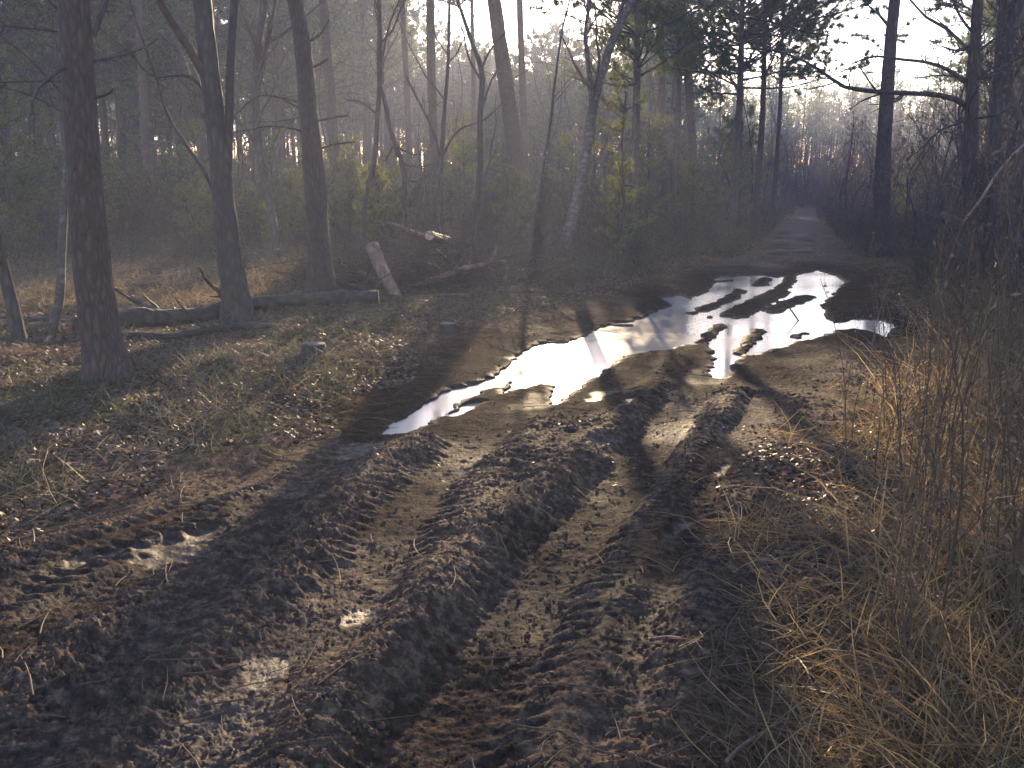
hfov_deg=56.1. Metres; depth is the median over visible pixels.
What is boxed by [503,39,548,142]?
pine tree
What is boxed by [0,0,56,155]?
pine tree
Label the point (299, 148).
young pine
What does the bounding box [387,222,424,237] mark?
cut branch
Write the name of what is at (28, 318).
fallen branch
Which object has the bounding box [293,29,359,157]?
bare sapling
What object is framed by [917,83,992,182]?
bare sapling
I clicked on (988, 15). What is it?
pine tree
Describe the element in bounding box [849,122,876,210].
bare sapling
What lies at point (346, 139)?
young pine
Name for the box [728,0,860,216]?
pine tree
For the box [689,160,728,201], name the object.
bare bush
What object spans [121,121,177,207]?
young pine
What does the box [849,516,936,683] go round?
dead stalk
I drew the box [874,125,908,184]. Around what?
bare sapling
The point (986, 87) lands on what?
pine tree
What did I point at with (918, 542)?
dead stalk
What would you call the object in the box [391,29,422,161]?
pine tree
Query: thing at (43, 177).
young pine
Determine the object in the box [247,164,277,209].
young pine
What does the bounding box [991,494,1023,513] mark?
dead stalk
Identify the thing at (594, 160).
bare sapling
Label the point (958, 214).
bare bush
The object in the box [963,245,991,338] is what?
dead stalk
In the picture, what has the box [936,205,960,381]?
dead stalk
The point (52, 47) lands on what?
pine tree
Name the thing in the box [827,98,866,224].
bare sapling
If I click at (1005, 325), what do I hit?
dead stalk
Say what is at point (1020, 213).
bare bush
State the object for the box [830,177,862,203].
bare bush
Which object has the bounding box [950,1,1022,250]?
bare sapling
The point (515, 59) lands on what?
pine tree
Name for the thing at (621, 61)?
pine tree
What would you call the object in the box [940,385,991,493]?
dead stalk
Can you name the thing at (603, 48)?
pine tree
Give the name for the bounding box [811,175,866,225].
bare bush
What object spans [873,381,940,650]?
dead stalk
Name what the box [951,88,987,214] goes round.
bare sapling
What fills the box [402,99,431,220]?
bare sapling
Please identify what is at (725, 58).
pine tree
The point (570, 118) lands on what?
bare sapling
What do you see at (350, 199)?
bare bush
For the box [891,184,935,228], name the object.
bare bush
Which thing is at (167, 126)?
pine tree
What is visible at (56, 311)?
birch tree
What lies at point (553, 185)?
bare bush
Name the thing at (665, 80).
pine tree
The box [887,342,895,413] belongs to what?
dead stalk
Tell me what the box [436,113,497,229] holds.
young pine
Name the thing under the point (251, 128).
bare sapling
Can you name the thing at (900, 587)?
dead stalk
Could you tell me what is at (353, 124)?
pine tree
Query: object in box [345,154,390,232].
bare bush
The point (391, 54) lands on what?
pine tree
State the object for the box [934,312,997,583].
dead stalk
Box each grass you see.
[0,240,754,530]
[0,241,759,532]
[0,249,344,308]
[641,236,1023,767]
[713,245,1023,673]
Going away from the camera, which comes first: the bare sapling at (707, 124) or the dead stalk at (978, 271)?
the dead stalk at (978, 271)
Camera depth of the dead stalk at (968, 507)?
2.87 m
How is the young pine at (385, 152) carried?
on the ground at (134, 633)
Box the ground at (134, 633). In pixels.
[0,201,1023,767]
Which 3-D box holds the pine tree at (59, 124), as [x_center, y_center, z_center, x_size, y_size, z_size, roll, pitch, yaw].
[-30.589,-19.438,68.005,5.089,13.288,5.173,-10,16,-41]
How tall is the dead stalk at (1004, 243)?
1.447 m
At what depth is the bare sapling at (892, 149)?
22.52 m
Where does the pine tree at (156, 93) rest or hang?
on the ground at (134, 633)
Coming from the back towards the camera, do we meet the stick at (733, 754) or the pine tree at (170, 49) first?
the pine tree at (170, 49)
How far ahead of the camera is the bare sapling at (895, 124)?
45.95 m
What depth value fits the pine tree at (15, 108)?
63.17 m
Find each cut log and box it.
[366,242,401,295]
[425,231,451,244]
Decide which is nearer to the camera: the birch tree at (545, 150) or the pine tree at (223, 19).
the birch tree at (545, 150)
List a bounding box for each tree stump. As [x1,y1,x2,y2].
[0,401,11,427]
[301,341,326,355]
[438,322,457,334]
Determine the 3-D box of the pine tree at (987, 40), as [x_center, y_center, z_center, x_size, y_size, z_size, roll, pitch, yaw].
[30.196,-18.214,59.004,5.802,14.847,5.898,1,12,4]
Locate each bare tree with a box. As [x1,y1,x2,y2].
[0,232,27,342]
[93,0,255,323]
[127,0,324,261]
[344,0,435,262]
[388,0,511,264]
[454,0,520,259]
[909,0,1023,263]
[982,0,1023,294]
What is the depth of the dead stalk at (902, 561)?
3.20 m
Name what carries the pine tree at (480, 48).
on the ground at (134, 633)
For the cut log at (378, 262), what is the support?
on the ground at (134, 633)
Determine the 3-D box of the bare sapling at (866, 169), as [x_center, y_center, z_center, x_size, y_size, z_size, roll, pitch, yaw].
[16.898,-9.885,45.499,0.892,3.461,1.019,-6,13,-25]
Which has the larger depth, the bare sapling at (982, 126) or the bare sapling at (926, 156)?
the bare sapling at (926, 156)
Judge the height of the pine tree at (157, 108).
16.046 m
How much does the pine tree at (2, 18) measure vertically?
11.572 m
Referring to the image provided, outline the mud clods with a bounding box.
[0,333,904,767]
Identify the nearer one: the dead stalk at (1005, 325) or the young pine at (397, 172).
the dead stalk at (1005, 325)
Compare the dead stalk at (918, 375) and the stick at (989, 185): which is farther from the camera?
the stick at (989, 185)
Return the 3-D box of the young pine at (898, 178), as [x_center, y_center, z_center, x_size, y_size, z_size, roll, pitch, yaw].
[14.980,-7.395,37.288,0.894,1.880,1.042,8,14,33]
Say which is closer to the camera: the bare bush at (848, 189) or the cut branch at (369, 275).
the cut branch at (369, 275)
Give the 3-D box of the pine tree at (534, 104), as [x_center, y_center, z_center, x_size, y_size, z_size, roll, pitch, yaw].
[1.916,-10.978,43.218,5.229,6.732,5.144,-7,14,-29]
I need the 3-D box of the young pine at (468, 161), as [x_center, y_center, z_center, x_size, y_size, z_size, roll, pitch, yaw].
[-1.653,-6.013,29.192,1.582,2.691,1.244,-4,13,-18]
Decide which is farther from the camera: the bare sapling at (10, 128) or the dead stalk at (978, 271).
the bare sapling at (10, 128)
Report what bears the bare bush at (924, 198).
on the ground at (134, 633)
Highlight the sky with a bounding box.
[10,0,991,170]
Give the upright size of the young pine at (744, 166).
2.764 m
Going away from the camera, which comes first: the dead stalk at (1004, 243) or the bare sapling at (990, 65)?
the dead stalk at (1004, 243)
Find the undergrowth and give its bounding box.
[2,190,1017,293]
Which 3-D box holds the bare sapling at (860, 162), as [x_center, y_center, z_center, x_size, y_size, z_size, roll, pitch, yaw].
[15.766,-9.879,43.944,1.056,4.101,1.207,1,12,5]
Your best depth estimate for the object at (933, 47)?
15.14 m
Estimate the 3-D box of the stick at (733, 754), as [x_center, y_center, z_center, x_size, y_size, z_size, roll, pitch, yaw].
[0.649,0.943,2.557,0.295,0.011,0.022,-11,16,-43]
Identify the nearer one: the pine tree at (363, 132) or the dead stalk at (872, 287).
the dead stalk at (872, 287)
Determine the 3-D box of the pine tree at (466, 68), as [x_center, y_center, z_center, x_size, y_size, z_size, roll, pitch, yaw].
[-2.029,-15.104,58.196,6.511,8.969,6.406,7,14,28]
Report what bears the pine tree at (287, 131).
on the ground at (134, 633)
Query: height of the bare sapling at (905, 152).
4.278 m
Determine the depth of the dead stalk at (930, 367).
3.71 m
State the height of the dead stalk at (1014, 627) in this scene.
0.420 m
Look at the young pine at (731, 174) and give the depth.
39.33 m
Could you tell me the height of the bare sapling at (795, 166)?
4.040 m
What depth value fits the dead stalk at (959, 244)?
6.24 m
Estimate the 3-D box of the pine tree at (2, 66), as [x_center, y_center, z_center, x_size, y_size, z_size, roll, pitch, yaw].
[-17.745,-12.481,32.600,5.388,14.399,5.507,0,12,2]
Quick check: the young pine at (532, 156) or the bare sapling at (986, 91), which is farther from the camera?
the young pine at (532, 156)
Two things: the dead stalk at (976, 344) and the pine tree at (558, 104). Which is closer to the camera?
the dead stalk at (976, 344)
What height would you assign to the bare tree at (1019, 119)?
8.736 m
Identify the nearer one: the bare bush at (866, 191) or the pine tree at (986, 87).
the bare bush at (866, 191)
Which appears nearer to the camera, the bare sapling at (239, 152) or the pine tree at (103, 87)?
the bare sapling at (239, 152)
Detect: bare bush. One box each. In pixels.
[34,145,139,254]
[61,164,166,238]
[106,142,194,240]
[204,164,284,239]
[232,179,265,240]
[237,168,275,224]
[240,151,345,218]
[247,208,304,254]
[326,151,394,232]
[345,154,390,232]
[350,177,451,254]
[374,141,470,242]
[390,159,431,219]
[400,163,430,206]
[434,196,470,257]
[490,148,595,231]
[548,154,607,227]
[548,154,637,244]
[578,176,655,247]
[625,180,653,230]
[626,168,668,226]
[628,172,659,212]
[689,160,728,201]
[799,163,843,216]
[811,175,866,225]
[825,166,867,203]
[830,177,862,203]
[836,166,865,201]
[852,175,872,202]
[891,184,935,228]
[894,200,930,235]
[896,163,959,232]
[896,209,999,270]
[910,156,983,219]
[913,190,961,251]
[919,80,1023,324]
[919,184,1005,239]
[929,111,1023,310]
[936,193,1010,255]
[942,183,1019,292]
[958,179,1021,244]
[961,137,1021,292]
[998,117,1023,235]
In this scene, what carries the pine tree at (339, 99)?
on the ground at (134, 633)
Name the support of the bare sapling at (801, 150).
on the ground at (134, 633)
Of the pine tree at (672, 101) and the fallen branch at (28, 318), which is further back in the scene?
the pine tree at (672, 101)
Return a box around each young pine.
[0,44,45,249]
[3,87,63,238]
[3,169,46,248]
[8,138,56,223]
[98,128,119,176]
[103,168,135,231]
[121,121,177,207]
[132,126,174,197]
[157,144,210,231]
[161,117,241,227]
[201,152,240,207]
[234,180,267,246]
[239,122,275,188]
[240,154,261,192]
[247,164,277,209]
[252,115,302,200]
[255,139,288,185]
[259,193,294,243]
[271,168,305,227]
[280,164,302,195]
[280,175,335,230]
[282,136,329,198]
[322,141,359,226]
[324,159,353,234]
[328,158,365,236]
[329,134,373,195]
[336,147,373,233]
[351,161,401,245]
[371,164,414,243]
[375,146,399,203]
[394,152,424,194]
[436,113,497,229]
[444,143,483,228]
[456,161,483,204]
[458,147,490,209]
[483,130,507,209]
[489,164,510,209]
[491,166,535,247]
[497,164,540,224]
[528,136,553,209]
[538,126,589,217]
[555,144,595,204]
[592,80,658,266]
[592,176,636,251]
[603,141,645,198]
[604,173,627,213]
[614,105,682,234]
[625,148,655,222]
[698,124,732,217]
[709,105,769,214]
[712,138,756,209]
[720,140,762,217]
[755,136,790,204]
[890,170,907,210]
[898,168,924,215]
[905,141,936,210]
[979,121,1003,200]
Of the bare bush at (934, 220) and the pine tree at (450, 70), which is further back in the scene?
the pine tree at (450, 70)
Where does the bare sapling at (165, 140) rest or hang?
on the ground at (134, 633)
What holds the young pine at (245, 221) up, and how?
on the ground at (134, 633)
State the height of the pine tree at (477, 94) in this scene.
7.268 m
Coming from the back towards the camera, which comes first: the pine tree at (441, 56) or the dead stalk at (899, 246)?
the pine tree at (441, 56)
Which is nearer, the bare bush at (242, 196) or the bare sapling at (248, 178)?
the bare bush at (242, 196)
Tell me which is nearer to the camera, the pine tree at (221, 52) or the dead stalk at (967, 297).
the dead stalk at (967, 297)
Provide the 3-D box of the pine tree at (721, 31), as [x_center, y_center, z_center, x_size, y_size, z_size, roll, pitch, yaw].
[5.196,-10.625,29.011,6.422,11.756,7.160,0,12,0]
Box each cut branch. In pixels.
[357,271,384,287]
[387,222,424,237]
[398,244,498,290]
[434,248,484,287]
[498,259,507,281]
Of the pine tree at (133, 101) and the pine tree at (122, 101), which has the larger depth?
the pine tree at (122, 101)
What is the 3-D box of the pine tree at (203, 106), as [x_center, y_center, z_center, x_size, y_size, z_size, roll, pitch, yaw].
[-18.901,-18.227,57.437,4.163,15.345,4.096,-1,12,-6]
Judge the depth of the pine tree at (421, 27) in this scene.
79.01 m
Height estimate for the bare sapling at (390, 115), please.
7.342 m
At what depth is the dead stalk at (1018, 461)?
4.17 m
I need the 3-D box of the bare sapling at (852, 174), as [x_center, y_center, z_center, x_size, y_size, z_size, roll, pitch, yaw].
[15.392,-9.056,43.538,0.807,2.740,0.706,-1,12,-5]
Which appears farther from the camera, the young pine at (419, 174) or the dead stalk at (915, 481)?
the young pine at (419, 174)
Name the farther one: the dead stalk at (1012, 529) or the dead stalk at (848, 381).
the dead stalk at (848, 381)
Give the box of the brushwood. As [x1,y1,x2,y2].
[247,167,629,306]
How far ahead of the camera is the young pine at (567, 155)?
24.60 m
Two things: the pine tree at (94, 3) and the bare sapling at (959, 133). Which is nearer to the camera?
the bare sapling at (959, 133)
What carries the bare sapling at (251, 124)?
on the ground at (134, 633)
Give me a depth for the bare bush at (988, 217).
11.37 m
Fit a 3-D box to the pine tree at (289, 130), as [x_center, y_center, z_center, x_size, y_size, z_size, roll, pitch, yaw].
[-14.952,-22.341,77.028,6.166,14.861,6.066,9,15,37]
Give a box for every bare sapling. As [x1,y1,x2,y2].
[4,88,23,142]
[26,43,59,163]
[31,13,104,155]
[37,106,102,194]
[97,65,117,168]
[100,62,125,158]
[111,77,169,167]
[149,89,239,238]
[155,84,174,183]
[185,0,273,223]
[188,82,234,171]
[214,10,289,212]
[222,68,287,187]
[232,125,254,176]
[234,67,254,155]
[234,127,258,193]
[243,86,264,196]
[286,131,296,164]
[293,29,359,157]
[322,48,389,163]
[358,76,398,183]
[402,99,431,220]
[416,63,442,156]
[434,2,483,222]
[439,20,497,208]
[466,122,501,197]
[524,2,580,198]
[527,43,576,212]
[527,134,549,198]
[544,15,602,164]
[554,73,601,172]
[559,42,630,230]
[589,140,601,176]
[642,52,673,173]
[642,105,673,201]
[644,101,687,214]
[695,109,748,221]
[702,91,718,199]
[728,64,788,220]
[748,110,792,204]
[766,56,810,202]
[782,110,826,207]
[782,138,809,203]
[822,122,858,199]
[822,154,844,206]
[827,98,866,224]
[833,125,862,189]
[835,116,874,218]
[836,116,871,211]
[846,155,860,195]
[849,109,896,236]
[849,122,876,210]
[850,125,867,203]
[857,141,875,195]
[858,159,892,216]
[861,133,904,216]
[862,100,919,204]
[869,102,904,163]
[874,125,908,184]
[886,131,936,250]
[890,102,929,214]
[893,77,945,237]
[893,124,916,182]
[895,62,965,219]
[905,44,987,253]
[905,79,959,198]
[908,73,961,228]
[911,4,1023,206]
[912,38,988,248]
[912,109,948,209]
[914,101,957,233]
[915,86,962,236]
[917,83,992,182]
[922,118,978,215]
[925,141,948,212]
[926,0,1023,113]
[926,111,956,184]
[935,110,981,254]
[938,88,1004,191]
[942,0,1023,216]
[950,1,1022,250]
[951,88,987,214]
[960,21,1023,227]
[975,23,1023,264]
[978,54,1019,188]
[978,78,1019,204]
[979,106,1019,212]
[985,104,1023,196]
[1000,99,1023,218]
[1006,31,1023,153]
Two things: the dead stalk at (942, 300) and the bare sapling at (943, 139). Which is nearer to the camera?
the dead stalk at (942, 300)
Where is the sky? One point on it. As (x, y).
(875, 24)
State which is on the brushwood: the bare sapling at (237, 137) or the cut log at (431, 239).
the cut log at (431, 239)
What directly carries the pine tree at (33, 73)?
on the ground at (134, 633)
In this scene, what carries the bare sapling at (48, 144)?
on the ground at (134, 633)
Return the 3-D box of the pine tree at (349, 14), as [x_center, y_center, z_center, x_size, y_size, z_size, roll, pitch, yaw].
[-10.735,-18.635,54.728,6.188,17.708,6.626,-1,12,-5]
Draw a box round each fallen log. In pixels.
[71,267,378,331]
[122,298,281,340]
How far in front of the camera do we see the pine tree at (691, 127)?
30.80 m
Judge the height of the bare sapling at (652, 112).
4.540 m
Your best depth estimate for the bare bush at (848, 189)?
40.86 m
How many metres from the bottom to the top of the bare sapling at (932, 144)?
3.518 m
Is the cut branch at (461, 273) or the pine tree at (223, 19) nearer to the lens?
the cut branch at (461, 273)
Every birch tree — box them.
[0,0,106,331]
[526,0,605,253]
[554,0,652,256]
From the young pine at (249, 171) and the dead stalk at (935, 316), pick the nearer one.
the dead stalk at (935, 316)
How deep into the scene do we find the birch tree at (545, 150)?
17.91 m
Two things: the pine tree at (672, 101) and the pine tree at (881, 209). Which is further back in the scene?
the pine tree at (672, 101)
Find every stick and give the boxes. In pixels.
[646,635,691,640]
[724,717,786,763]
[783,297,798,320]
[963,143,1023,221]
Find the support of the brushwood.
on the ground at (134, 633)
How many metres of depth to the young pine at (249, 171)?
43.89 m
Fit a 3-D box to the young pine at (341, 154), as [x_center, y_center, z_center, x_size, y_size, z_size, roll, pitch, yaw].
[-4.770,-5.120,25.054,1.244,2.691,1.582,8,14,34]
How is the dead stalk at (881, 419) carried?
on the ground at (134, 633)
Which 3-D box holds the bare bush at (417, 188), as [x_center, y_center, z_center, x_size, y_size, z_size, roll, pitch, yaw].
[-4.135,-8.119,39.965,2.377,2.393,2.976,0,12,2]
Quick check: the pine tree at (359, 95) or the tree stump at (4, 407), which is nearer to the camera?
the tree stump at (4, 407)
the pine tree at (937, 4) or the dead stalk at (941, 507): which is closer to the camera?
the dead stalk at (941, 507)
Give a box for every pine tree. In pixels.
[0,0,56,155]
[0,0,134,143]
[0,0,158,384]
[0,2,33,127]
[0,2,57,136]
[0,7,34,69]
[0,38,37,153]
[1,2,55,164]
[3,5,60,172]
[5,67,30,138]
[7,3,58,168]
[8,0,155,125]
[8,68,22,138]
[16,0,109,155]
[19,0,121,106]
[20,46,94,122]
[23,51,60,157]
[25,0,109,107]
[45,99,111,143]
[50,72,113,156]
[91,0,186,216]
[92,0,241,195]
[92,2,167,203]
[94,1,134,171]
[94,60,130,175]
[95,3,132,145]
[95,56,170,111]
[95,71,161,180]
[99,82,153,152]
[102,0,183,233]
[102,2,213,196]
[103,0,224,221]
[107,0,244,187]
[132,0,250,207]
[132,29,171,147]
[137,72,193,152]
[151,0,199,166]
[156,101,192,166]
[167,1,243,165]
[169,2,222,172]
[186,5,223,172]
[189,4,242,163]
[195,5,266,170]
[200,8,242,90]
[214,0,340,166]
[216,0,347,216]
[216,24,270,164]
[217,6,295,152]
[218,4,270,175]
[219,0,351,167]
[219,0,352,168]
[219,22,270,153]
[220,8,270,133]
[234,0,354,292]
[235,0,375,158]
[260,22,348,142]
[261,1,328,121]
[272,0,388,153]
[284,0,370,156]
[284,22,296,163]
[285,108,296,159]
[287,72,351,139]
[290,0,364,240]
[290,11,374,134]
[293,39,336,144]
[309,3,385,159]
[318,0,419,194]
[332,7,376,148]
[334,1,376,148]
[335,2,392,166]
[338,0,438,180]
[344,0,426,167]
[350,40,388,151]
[356,6,413,158]
[359,2,419,170]
[365,0,446,160]
[371,77,418,143]
[391,0,425,223]
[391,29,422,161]
[395,16,444,173]
[411,44,442,162]
[412,44,475,182]
[412,73,484,170]
[414,49,496,174]
[416,19,464,132]
[420,40,468,162]
[422,0,453,231]
[423,58,519,196]
[424,92,501,179]
[434,0,529,211]
[439,72,529,200]
[446,93,530,206]
[447,80,530,171]
[450,83,573,177]
[456,0,536,248]
[456,39,500,126]
[464,48,497,154]
[469,66,562,140]
[483,62,604,193]
[492,50,533,148]
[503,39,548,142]
[508,0,555,182]
[514,28,562,175]
[514,60,545,141]
[515,71,569,179]
[526,0,736,243]
[526,41,645,146]
[527,75,587,188]
[530,43,610,168]
[533,20,572,129]
[536,25,570,78]
[546,75,654,207]
[558,0,918,237]
[563,80,655,176]
[564,25,600,127]
[564,64,602,146]
[565,44,645,166]
[578,60,681,166]
[592,62,686,177]
[604,3,647,158]
[605,0,786,218]
[605,6,746,191]
[614,10,695,189]
[631,21,694,182]
[631,50,705,149]
[632,22,705,128]
[645,3,721,145]
[645,25,681,176]
[649,1,682,218]
[663,0,862,229]
[669,37,714,145]
[682,0,712,217]
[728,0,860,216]
[742,0,1023,295]
[836,0,948,254]
[923,0,1010,164]
[927,0,1023,157]
[930,4,1020,130]
[941,14,1016,110]
[942,16,1014,131]
[949,8,1016,115]
[951,30,1011,123]
[953,19,1017,129]
[966,0,1023,208]
[971,0,1023,166]
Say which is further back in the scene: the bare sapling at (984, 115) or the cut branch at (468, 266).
the bare sapling at (984, 115)
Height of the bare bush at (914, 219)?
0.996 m
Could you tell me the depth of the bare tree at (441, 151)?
16.36 m
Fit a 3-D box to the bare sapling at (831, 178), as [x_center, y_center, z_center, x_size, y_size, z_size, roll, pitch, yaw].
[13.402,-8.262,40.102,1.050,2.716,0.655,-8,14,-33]
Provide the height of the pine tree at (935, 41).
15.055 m
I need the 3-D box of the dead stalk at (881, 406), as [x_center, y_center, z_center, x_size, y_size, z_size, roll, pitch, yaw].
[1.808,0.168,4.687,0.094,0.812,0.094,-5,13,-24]
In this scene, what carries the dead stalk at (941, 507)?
on the ground at (134, 633)
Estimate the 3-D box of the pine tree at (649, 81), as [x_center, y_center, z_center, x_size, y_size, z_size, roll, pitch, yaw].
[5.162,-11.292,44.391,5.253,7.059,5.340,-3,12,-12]
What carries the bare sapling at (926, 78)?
on the ground at (134, 633)
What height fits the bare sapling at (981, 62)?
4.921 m
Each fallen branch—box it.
[0,316,70,322]
[0,322,79,341]
[417,293,470,297]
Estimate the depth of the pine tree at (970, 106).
11.50 m
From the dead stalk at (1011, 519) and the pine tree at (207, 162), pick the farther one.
the pine tree at (207, 162)
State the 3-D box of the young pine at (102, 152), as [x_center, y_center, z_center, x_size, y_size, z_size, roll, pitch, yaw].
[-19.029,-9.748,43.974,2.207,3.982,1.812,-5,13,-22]
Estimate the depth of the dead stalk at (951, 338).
6.43 m
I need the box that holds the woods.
[7,18,1005,203]
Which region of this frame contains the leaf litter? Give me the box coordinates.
[0,235,1023,767]
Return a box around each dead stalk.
[820,273,860,467]
[840,325,853,436]
[843,370,937,527]
[847,353,867,444]
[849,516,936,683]
[850,314,864,401]
[857,235,906,404]
[863,412,921,479]
[865,279,895,419]
[865,286,999,646]
[868,242,909,429]
[869,232,920,487]
[871,338,897,486]
[872,231,898,422]
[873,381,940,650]
[874,381,889,471]
[874,578,918,645]
[875,338,927,510]
[880,288,914,517]
[880,475,944,645]
[883,432,924,684]
[883,493,924,626]
[887,312,896,381]
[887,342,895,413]
[888,477,964,672]
[890,284,914,388]
[891,419,931,559]
[893,439,931,669]
[894,293,944,379]
[897,303,939,456]
[898,262,976,479]
[898,399,956,726]
[901,169,966,519]
[905,210,986,546]
[905,347,932,504]
[906,239,922,383]
[908,530,953,606]
[910,333,940,540]
[913,485,1021,634]
[915,183,979,395]
[915,312,930,416]
[916,236,1009,568]
[920,245,958,373]
[920,311,979,602]
[922,376,940,539]
[922,503,990,719]
[923,258,950,350]
[928,215,951,372]
[930,304,946,378]
[934,253,1005,645]
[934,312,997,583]
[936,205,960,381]
[940,300,998,386]
[940,301,959,381]
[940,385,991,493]
[941,206,1023,475]
[942,269,975,446]
[944,303,966,435]
[948,263,1005,586]
[949,286,1008,464]
[950,292,1023,618]
[953,227,981,389]
[953,249,971,319]
[953,272,992,470]
[962,204,1001,384]
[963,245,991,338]
[964,419,1008,530]
[964,533,1023,707]
[970,452,1023,648]
[971,310,1013,518]
[971,430,1002,581]
[972,312,1017,536]
[974,243,1008,487]
[979,412,1023,650]
[981,610,1023,686]
[984,250,1008,405]
[984,319,1013,401]
[984,380,1023,649]
[986,362,1023,529]
[988,245,1023,335]
[990,177,1023,331]
[990,275,1023,600]
[990,352,1023,633]
[991,230,1023,376]
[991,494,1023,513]
[994,235,1023,416]
[995,183,1022,376]
[995,257,1023,563]
[995,404,1023,480]
[996,193,1023,358]
[1000,336,1023,556]
[1003,322,1023,480]
[1008,507,1023,604]
[1010,438,1023,506]
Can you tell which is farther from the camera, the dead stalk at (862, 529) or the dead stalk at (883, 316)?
the dead stalk at (883, 316)
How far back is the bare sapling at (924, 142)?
21.71 m
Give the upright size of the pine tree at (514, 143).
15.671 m
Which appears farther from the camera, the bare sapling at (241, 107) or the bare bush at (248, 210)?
the bare sapling at (241, 107)
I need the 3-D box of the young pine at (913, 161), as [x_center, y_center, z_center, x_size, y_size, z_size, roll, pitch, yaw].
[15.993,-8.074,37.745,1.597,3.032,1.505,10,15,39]
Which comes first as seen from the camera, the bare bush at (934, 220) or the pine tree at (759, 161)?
the bare bush at (934, 220)
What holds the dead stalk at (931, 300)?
on the ground at (134, 633)
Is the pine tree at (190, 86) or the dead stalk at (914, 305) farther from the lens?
the pine tree at (190, 86)
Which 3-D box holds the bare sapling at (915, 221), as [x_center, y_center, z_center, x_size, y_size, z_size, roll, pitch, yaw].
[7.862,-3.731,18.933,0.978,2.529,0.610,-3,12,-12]
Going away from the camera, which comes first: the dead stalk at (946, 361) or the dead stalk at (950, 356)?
the dead stalk at (946, 361)
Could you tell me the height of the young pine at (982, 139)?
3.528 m
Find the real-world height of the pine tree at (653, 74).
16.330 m
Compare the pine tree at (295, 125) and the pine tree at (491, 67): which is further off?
the pine tree at (491, 67)
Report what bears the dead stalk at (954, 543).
on the ground at (134, 633)
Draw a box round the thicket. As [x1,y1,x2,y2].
[680,98,1009,206]
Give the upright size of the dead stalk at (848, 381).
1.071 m
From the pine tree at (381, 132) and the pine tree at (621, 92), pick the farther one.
the pine tree at (381, 132)
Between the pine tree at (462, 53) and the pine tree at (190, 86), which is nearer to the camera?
the pine tree at (190, 86)
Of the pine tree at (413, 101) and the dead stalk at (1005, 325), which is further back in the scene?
the pine tree at (413, 101)
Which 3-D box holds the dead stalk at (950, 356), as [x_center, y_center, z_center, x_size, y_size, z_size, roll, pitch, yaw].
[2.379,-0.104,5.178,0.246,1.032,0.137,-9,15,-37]
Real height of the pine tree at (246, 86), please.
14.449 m
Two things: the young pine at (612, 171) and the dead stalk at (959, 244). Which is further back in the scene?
the young pine at (612, 171)
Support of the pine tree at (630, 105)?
on the ground at (134, 633)
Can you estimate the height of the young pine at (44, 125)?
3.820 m
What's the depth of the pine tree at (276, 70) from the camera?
32.89 m
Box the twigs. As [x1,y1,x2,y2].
[0,268,1023,767]
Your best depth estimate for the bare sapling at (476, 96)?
35.88 m
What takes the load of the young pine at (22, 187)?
on the ground at (134, 633)
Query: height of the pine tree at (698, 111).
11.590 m
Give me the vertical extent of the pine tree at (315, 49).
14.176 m
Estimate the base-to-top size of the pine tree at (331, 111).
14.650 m
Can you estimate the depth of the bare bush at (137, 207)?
23.19 m
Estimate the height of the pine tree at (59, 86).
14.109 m
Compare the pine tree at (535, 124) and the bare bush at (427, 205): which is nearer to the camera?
the bare bush at (427, 205)
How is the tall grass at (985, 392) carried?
on the ground at (134, 633)
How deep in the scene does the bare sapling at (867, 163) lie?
29.18 m
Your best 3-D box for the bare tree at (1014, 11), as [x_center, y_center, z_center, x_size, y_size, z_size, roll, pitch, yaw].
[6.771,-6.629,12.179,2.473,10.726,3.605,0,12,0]
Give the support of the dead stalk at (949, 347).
on the ground at (134, 633)
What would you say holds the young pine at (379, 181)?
on the ground at (134, 633)
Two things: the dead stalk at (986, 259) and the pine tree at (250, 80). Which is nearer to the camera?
the dead stalk at (986, 259)
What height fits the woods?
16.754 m
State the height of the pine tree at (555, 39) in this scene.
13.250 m
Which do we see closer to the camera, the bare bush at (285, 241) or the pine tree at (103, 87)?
the bare bush at (285, 241)
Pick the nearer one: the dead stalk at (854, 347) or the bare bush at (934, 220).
the dead stalk at (854, 347)
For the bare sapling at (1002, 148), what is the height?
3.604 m
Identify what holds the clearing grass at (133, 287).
on the ground at (134, 633)
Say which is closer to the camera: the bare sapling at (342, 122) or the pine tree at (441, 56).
the bare sapling at (342, 122)
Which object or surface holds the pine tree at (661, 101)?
on the ground at (134, 633)
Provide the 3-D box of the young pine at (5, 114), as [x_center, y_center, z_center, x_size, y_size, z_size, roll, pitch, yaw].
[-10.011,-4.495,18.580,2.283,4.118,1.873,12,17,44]
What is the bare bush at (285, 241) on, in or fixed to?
on the ground at (134, 633)
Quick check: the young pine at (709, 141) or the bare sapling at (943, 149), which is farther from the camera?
the young pine at (709, 141)
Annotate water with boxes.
[382,271,894,434]
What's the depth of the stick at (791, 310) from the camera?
11.26 m
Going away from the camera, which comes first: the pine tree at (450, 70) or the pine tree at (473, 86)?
the pine tree at (473, 86)
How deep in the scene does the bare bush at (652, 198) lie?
29.97 m
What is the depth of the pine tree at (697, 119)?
78.60 m
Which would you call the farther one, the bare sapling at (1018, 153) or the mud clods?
the bare sapling at (1018, 153)
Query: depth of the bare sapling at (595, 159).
36.53 m
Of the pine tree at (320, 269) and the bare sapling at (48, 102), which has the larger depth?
the bare sapling at (48, 102)
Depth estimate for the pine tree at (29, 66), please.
53.45 m
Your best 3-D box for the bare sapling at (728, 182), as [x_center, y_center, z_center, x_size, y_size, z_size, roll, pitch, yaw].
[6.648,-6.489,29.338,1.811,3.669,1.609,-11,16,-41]
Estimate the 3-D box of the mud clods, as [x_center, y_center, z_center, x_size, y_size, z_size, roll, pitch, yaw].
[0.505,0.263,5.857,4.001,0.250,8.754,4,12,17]

